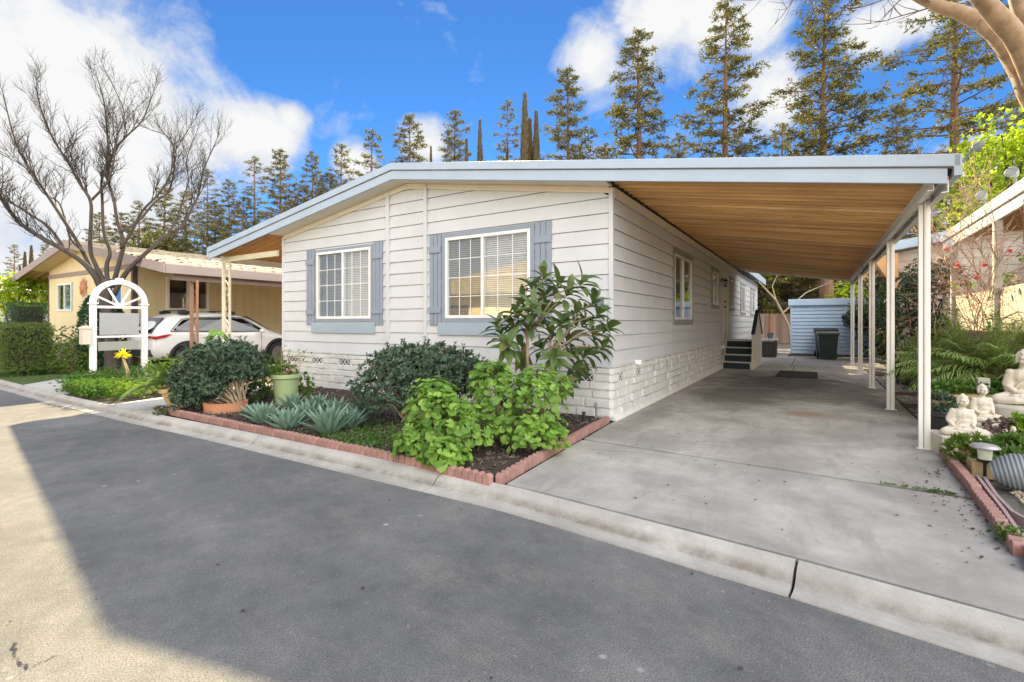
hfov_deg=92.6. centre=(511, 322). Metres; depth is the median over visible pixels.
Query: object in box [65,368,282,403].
planting strip
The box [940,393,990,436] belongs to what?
meditating statue
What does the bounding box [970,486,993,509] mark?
edging block
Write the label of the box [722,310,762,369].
entry steps
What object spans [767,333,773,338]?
bucket
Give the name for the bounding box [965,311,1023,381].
feathery palm
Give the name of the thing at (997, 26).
sycamore tree
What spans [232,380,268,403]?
leafy bush
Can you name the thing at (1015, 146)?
leafy tree
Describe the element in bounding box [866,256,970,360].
tall shrub
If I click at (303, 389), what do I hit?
leafy bush
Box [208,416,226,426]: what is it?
edging block
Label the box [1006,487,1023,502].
tan gravel
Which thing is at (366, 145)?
redwood tree
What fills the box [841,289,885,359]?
tall shrub
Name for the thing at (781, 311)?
bare sapling
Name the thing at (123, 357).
flowering plant
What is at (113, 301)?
window
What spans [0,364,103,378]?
grass tufts
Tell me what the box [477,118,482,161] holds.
cypress tree
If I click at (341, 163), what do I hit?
redwood tree
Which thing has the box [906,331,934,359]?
cane plant
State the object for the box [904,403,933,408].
timber edging
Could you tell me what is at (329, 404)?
agave
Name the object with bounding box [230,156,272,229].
redwood tree
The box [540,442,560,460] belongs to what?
edging block
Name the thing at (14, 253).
redwood tree
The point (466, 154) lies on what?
cypress tree
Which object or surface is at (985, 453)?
solar lamp
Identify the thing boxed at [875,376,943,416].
gravel
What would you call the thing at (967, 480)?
edging block
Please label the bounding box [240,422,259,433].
edging block
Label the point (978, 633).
curb
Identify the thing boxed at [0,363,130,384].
lawn
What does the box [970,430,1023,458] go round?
leafy bush
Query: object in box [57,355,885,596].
ground
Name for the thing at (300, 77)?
sky
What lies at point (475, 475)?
edging block
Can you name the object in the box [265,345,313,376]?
twiggy plant
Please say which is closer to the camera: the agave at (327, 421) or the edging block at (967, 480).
the edging block at (967, 480)
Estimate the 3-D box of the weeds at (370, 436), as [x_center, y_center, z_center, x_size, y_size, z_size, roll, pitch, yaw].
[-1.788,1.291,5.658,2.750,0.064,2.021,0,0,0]
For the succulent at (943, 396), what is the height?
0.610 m
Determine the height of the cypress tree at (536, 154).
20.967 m
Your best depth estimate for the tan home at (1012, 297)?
9.94 m
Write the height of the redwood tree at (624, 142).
25.242 m
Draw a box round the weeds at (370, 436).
[299,418,462,451]
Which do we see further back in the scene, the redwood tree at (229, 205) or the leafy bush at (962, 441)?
the redwood tree at (229, 205)
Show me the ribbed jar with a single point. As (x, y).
(1007, 470)
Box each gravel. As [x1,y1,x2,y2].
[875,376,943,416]
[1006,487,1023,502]
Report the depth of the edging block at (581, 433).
5.78 m
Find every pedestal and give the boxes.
[931,429,990,453]
[976,422,1007,435]
[994,403,1023,432]
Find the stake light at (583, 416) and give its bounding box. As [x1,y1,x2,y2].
[582,411,585,421]
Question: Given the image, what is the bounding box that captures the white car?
[125,310,283,366]
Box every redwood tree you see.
[0,244,22,276]
[38,241,52,255]
[81,211,118,243]
[84,212,139,245]
[118,199,159,245]
[137,184,190,249]
[158,190,209,252]
[178,200,232,254]
[186,168,223,254]
[203,178,246,243]
[216,195,262,240]
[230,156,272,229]
[256,147,298,223]
[275,183,304,214]
[292,151,327,205]
[306,172,340,198]
[312,142,359,194]
[349,128,385,176]
[384,112,429,165]
[438,109,475,161]
[491,98,520,160]
[539,64,603,159]
[592,27,686,158]
[599,143,610,158]
[667,133,688,157]
[673,0,818,299]
[748,0,957,315]
[763,122,804,313]
[834,102,948,296]
[844,0,1023,239]
[982,92,1023,186]
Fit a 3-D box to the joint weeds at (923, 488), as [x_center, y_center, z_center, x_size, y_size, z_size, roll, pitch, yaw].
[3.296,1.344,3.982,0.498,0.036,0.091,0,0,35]
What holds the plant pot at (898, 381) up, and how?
on the gravel at (902, 399)
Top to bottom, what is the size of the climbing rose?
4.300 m
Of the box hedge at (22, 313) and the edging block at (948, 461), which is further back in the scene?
the box hedge at (22, 313)
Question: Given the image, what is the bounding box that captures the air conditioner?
[762,338,777,357]
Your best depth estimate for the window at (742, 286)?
18.96 m
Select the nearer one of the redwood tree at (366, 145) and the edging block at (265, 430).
the edging block at (265, 430)
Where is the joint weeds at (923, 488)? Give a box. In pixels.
[879,481,956,494]
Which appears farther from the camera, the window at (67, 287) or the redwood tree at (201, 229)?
the redwood tree at (201, 229)
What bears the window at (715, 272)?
in the mobile home at (677, 255)
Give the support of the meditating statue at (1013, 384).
on the pedestal at (1005, 410)
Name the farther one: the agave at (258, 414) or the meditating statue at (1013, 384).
the agave at (258, 414)
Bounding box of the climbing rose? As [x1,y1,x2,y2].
[862,126,1023,386]
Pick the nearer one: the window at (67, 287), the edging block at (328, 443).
the edging block at (328, 443)
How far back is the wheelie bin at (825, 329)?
18.80 m
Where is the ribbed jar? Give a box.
[989,453,1023,490]
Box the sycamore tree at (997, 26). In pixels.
[744,0,1023,110]
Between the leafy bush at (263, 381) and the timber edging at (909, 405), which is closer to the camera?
the timber edging at (909, 405)
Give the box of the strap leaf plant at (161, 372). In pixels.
[113,363,183,406]
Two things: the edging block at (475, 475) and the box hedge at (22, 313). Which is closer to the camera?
the edging block at (475, 475)
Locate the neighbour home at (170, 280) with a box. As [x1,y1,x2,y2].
[8,239,281,366]
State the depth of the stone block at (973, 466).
4.34 m
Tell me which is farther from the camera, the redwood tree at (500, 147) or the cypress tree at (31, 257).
the cypress tree at (31, 257)
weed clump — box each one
[152,404,170,415]
[987,520,1023,541]
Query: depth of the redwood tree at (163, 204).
62.55 m
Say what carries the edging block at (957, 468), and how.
on the driveway at (819, 507)
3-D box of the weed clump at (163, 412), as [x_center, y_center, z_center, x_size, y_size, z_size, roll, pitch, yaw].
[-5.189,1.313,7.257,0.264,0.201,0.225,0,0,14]
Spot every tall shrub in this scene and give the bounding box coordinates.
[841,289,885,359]
[863,270,946,364]
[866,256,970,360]
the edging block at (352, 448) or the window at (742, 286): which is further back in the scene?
the window at (742, 286)
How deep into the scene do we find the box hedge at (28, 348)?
12.47 m
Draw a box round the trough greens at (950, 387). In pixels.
[917,377,1003,394]
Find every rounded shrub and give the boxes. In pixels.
[162,334,269,411]
[344,336,489,420]
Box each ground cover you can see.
[47,361,151,399]
[108,376,156,397]
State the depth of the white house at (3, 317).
21.61 m
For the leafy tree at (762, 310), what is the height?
5.501 m
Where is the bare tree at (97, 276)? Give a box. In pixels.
[0,43,231,371]
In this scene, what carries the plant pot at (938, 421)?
on the gravel at (902, 399)
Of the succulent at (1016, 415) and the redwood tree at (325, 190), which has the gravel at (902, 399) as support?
the succulent at (1016, 415)
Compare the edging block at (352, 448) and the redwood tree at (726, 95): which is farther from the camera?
the redwood tree at (726, 95)
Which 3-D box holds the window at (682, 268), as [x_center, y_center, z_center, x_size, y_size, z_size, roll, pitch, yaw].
[3.462,-0.720,10.523,0.475,1.920,2.190,0,0,32]
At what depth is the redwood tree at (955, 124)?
32.67 m
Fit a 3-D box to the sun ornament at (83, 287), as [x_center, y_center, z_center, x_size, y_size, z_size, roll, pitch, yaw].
[-14.922,-1.213,16.963,0.840,0.799,0.125,0,0,32]
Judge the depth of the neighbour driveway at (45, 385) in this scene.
10.61 m
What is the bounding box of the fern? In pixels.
[882,302,1023,391]
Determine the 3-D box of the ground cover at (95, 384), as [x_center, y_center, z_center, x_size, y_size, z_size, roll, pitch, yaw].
[-9.966,1.201,12.061,2.006,0.338,9.558,0,0,-38]
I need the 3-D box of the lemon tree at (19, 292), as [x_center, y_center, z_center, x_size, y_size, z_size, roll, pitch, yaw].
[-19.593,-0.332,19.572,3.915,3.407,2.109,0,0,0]
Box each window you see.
[57,282,72,310]
[111,277,122,304]
[166,277,209,310]
[315,244,372,321]
[442,223,534,322]
[672,247,692,324]
[711,266,718,308]
[729,276,733,310]
[740,282,745,315]
[750,288,754,315]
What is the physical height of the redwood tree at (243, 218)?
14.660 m
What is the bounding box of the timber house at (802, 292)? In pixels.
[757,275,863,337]
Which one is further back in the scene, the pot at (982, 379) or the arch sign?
the arch sign
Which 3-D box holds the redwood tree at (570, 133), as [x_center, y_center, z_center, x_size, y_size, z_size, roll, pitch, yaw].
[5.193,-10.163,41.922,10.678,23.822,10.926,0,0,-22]
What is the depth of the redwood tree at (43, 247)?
65.75 m
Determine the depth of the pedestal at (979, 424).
5.40 m
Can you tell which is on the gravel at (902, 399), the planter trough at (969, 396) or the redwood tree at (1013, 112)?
the planter trough at (969, 396)
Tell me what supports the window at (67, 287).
in the neighbour home at (170, 280)
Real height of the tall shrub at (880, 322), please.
3.229 m
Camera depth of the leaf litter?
3.64 m
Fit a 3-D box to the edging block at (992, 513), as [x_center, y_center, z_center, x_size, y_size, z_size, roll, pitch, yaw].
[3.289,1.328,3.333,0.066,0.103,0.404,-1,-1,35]
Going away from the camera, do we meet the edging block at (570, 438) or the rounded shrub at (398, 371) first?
the edging block at (570, 438)
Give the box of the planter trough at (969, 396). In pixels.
[932,392,997,408]
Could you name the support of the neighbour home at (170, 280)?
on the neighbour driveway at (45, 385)
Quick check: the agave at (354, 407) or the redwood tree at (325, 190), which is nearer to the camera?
the agave at (354, 407)
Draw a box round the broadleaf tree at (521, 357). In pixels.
[480,260,624,418]
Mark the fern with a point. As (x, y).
(953, 341)
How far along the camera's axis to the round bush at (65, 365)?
13.02 m
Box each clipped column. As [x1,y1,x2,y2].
[75,295,103,367]
[112,305,127,364]
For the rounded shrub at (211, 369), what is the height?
1.188 m
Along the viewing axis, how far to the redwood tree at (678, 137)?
43.84 m
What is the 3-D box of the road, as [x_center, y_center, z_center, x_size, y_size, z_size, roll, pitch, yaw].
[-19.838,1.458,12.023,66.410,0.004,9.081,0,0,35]
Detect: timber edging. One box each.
[895,391,917,395]
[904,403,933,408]
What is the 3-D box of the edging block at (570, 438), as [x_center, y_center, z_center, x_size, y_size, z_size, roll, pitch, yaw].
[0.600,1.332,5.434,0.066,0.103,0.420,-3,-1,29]
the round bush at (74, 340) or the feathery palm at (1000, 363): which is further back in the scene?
the round bush at (74, 340)
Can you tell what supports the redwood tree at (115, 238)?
on the ground at (877, 360)
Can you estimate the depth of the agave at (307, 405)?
6.48 m
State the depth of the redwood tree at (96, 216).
63.68 m
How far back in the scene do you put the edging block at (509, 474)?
4.27 m
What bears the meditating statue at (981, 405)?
on the pedestal at (979, 424)
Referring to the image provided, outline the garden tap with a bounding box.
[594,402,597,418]
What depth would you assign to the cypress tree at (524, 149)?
43.76 m
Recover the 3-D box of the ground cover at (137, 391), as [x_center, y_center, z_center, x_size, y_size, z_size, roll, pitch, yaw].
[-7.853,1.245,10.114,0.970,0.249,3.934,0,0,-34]
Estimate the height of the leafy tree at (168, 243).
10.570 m
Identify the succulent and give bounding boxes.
[917,389,958,412]
[981,416,1021,436]
[1005,411,1023,433]
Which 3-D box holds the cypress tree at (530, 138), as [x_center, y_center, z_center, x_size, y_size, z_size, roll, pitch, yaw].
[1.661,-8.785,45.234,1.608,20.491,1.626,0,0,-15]
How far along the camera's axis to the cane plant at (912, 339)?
10.86 m
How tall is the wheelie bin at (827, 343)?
1.030 m
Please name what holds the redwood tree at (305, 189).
on the ground at (877, 360)
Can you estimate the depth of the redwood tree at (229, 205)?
59.80 m
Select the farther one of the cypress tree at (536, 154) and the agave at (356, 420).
the cypress tree at (536, 154)
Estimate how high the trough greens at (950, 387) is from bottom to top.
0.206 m
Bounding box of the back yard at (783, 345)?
[777,343,789,348]
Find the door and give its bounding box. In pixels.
[724,276,726,338]
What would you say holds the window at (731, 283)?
in the mobile home at (677, 255)
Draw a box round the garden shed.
[788,298,881,357]
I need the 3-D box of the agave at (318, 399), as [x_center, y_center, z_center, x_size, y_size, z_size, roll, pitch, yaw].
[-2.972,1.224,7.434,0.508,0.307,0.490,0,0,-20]
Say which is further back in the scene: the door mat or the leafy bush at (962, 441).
the door mat
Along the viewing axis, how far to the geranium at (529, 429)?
5.14 m
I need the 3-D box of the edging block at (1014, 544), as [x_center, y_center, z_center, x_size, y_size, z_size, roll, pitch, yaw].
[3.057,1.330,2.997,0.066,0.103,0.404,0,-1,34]
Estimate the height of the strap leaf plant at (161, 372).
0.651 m
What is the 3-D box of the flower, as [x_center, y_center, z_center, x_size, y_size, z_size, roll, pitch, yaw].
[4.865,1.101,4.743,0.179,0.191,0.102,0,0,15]
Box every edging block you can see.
[167,408,183,416]
[180,411,197,419]
[194,413,210,422]
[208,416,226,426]
[223,419,242,429]
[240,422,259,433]
[257,425,278,436]
[275,429,298,440]
[295,433,319,445]
[317,437,342,450]
[340,442,368,455]
[365,447,392,461]
[393,453,422,468]
[423,464,456,476]
[455,466,492,485]
[495,462,523,484]
[519,451,543,471]
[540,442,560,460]
[557,434,575,450]
[571,427,587,441]
[584,421,599,434]
[597,416,609,428]
[942,453,958,468]
[951,461,969,479]
[960,473,981,493]
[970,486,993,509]
[982,502,1008,529]
[995,521,1023,557]
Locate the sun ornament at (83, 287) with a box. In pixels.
[79,277,87,297]
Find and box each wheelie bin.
[813,328,838,356]
[816,331,839,358]
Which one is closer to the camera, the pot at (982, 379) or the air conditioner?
the pot at (982, 379)
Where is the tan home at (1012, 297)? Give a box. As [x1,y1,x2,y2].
[863,166,1023,391]
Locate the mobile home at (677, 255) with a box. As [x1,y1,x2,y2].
[207,140,984,449]
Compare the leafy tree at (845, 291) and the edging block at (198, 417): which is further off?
the leafy tree at (845, 291)
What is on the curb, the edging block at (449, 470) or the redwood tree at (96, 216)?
the edging block at (449, 470)
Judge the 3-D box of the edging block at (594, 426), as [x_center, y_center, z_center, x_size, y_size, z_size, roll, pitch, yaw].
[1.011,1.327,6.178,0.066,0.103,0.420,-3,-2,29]
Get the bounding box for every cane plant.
[896,329,917,361]
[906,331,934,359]
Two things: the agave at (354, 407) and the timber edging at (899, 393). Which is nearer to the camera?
the agave at (354, 407)
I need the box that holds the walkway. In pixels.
[110,382,272,415]
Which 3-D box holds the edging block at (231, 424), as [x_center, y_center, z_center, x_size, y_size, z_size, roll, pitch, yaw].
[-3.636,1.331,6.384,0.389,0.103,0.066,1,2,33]
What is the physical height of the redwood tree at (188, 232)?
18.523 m
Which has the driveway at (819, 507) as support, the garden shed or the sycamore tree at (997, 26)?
the garden shed
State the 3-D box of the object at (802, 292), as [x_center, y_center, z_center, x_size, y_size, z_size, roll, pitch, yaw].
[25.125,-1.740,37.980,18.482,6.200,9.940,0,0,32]
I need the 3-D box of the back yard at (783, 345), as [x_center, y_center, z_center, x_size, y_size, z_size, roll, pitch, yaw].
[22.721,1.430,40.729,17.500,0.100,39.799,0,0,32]
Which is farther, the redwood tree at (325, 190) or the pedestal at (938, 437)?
the redwood tree at (325, 190)
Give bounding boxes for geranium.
[391,375,499,472]
[466,358,572,452]
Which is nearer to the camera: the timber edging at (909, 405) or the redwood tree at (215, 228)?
the timber edging at (909, 405)
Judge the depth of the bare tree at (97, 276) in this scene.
13.27 m
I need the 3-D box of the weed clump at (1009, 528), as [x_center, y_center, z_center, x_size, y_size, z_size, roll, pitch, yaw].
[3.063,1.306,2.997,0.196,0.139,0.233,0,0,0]
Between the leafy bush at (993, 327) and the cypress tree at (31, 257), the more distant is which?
the cypress tree at (31, 257)
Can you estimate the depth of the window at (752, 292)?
21.93 m
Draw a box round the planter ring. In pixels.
[202,399,248,413]
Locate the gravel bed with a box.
[865,362,1023,515]
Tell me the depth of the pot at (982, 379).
6.16 m
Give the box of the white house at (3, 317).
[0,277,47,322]
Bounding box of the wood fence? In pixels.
[760,313,789,342]
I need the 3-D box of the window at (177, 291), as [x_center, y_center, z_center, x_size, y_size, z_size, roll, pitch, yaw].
[-10.961,-0.930,16.415,0.475,1.700,1.920,0,0,32]
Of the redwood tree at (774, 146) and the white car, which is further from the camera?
the redwood tree at (774, 146)
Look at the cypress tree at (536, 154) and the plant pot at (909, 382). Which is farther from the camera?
the cypress tree at (536, 154)
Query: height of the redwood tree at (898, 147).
15.136 m
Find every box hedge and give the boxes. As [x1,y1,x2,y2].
[0,322,56,375]
[4,301,49,327]
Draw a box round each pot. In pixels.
[158,386,194,408]
[270,373,300,404]
[895,361,916,385]
[903,366,917,390]
[931,408,948,429]
[975,377,989,393]
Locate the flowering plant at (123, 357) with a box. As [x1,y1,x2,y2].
[95,348,147,382]
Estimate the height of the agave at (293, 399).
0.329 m
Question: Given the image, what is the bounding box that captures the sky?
[0,0,1021,276]
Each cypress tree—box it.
[22,251,26,267]
[28,245,33,263]
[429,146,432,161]
[464,138,468,161]
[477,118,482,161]
[520,92,529,160]
[528,117,532,160]
[532,110,540,160]
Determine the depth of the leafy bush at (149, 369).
9.51 m
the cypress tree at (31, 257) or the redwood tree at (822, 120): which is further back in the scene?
the cypress tree at (31, 257)
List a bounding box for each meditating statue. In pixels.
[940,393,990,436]
[968,383,1006,422]
[990,349,1023,404]
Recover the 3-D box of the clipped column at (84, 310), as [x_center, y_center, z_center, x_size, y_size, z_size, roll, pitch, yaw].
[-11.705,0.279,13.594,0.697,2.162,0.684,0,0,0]
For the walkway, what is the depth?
8.13 m
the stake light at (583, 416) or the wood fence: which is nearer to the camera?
the stake light at (583, 416)
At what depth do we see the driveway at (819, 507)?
4.24 m
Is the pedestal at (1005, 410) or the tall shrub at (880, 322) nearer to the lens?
the pedestal at (1005, 410)
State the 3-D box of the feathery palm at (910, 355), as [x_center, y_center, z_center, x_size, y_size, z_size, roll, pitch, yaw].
[6.675,0.679,7.611,1.265,1.362,1.320,0,0,35]
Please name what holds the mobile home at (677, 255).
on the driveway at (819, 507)
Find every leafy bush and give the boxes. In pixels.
[140,353,180,393]
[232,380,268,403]
[248,352,286,398]
[294,369,315,397]
[939,430,999,464]
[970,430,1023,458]
[985,311,999,338]
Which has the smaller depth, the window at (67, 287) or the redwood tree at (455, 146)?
the window at (67, 287)
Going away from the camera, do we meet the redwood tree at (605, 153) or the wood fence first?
the wood fence
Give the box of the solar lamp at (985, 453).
[969,442,1001,476]
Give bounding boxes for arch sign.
[78,278,148,374]
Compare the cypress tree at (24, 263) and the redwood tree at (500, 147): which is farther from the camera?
the cypress tree at (24, 263)
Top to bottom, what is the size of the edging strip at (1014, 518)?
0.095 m
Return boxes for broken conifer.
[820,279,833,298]
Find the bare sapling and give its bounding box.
[758,275,829,341]
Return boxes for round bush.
[41,341,99,372]
[50,325,88,368]
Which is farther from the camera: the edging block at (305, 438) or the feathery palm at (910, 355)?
the feathery palm at (910, 355)
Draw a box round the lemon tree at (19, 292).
[0,271,47,321]
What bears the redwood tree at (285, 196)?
on the ground at (877, 360)
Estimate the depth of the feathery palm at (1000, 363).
6.50 m
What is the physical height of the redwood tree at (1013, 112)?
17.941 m
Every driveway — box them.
[25,359,282,394]
[505,349,1023,620]
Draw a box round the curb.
[0,379,1023,672]
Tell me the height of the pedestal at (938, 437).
0.230 m
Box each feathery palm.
[894,322,983,379]
[900,299,1023,392]
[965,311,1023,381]
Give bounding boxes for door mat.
[775,370,817,378]
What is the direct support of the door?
in the mobile home at (677, 255)
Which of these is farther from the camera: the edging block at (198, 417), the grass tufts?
the grass tufts
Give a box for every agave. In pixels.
[237,402,266,417]
[238,400,286,424]
[262,407,310,430]
[275,393,310,410]
[289,400,324,422]
[296,402,355,434]
[299,392,331,410]
[319,396,352,413]
[335,406,369,429]
[346,400,376,418]
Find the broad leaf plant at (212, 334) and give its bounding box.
[204,329,228,343]
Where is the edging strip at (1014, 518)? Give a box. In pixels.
[975,475,1023,557]
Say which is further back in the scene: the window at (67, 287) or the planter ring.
the window at (67, 287)
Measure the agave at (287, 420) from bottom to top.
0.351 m
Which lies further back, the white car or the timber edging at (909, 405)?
the white car
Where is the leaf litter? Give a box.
[8,386,1014,681]
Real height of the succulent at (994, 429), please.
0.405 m
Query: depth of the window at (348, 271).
9.77 m
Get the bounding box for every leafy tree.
[119,225,202,253]
[755,273,779,313]
[825,281,868,298]
[931,107,1023,233]
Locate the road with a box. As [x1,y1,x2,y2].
[0,390,1023,681]
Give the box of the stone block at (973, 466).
[958,449,994,479]
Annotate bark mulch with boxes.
[180,386,598,472]
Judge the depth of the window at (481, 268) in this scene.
7.99 m
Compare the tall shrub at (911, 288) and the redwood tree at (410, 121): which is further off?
the redwood tree at (410, 121)
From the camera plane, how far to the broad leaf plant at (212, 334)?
8.85 m
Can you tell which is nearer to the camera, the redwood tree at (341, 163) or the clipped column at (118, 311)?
the clipped column at (118, 311)
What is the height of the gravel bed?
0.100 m

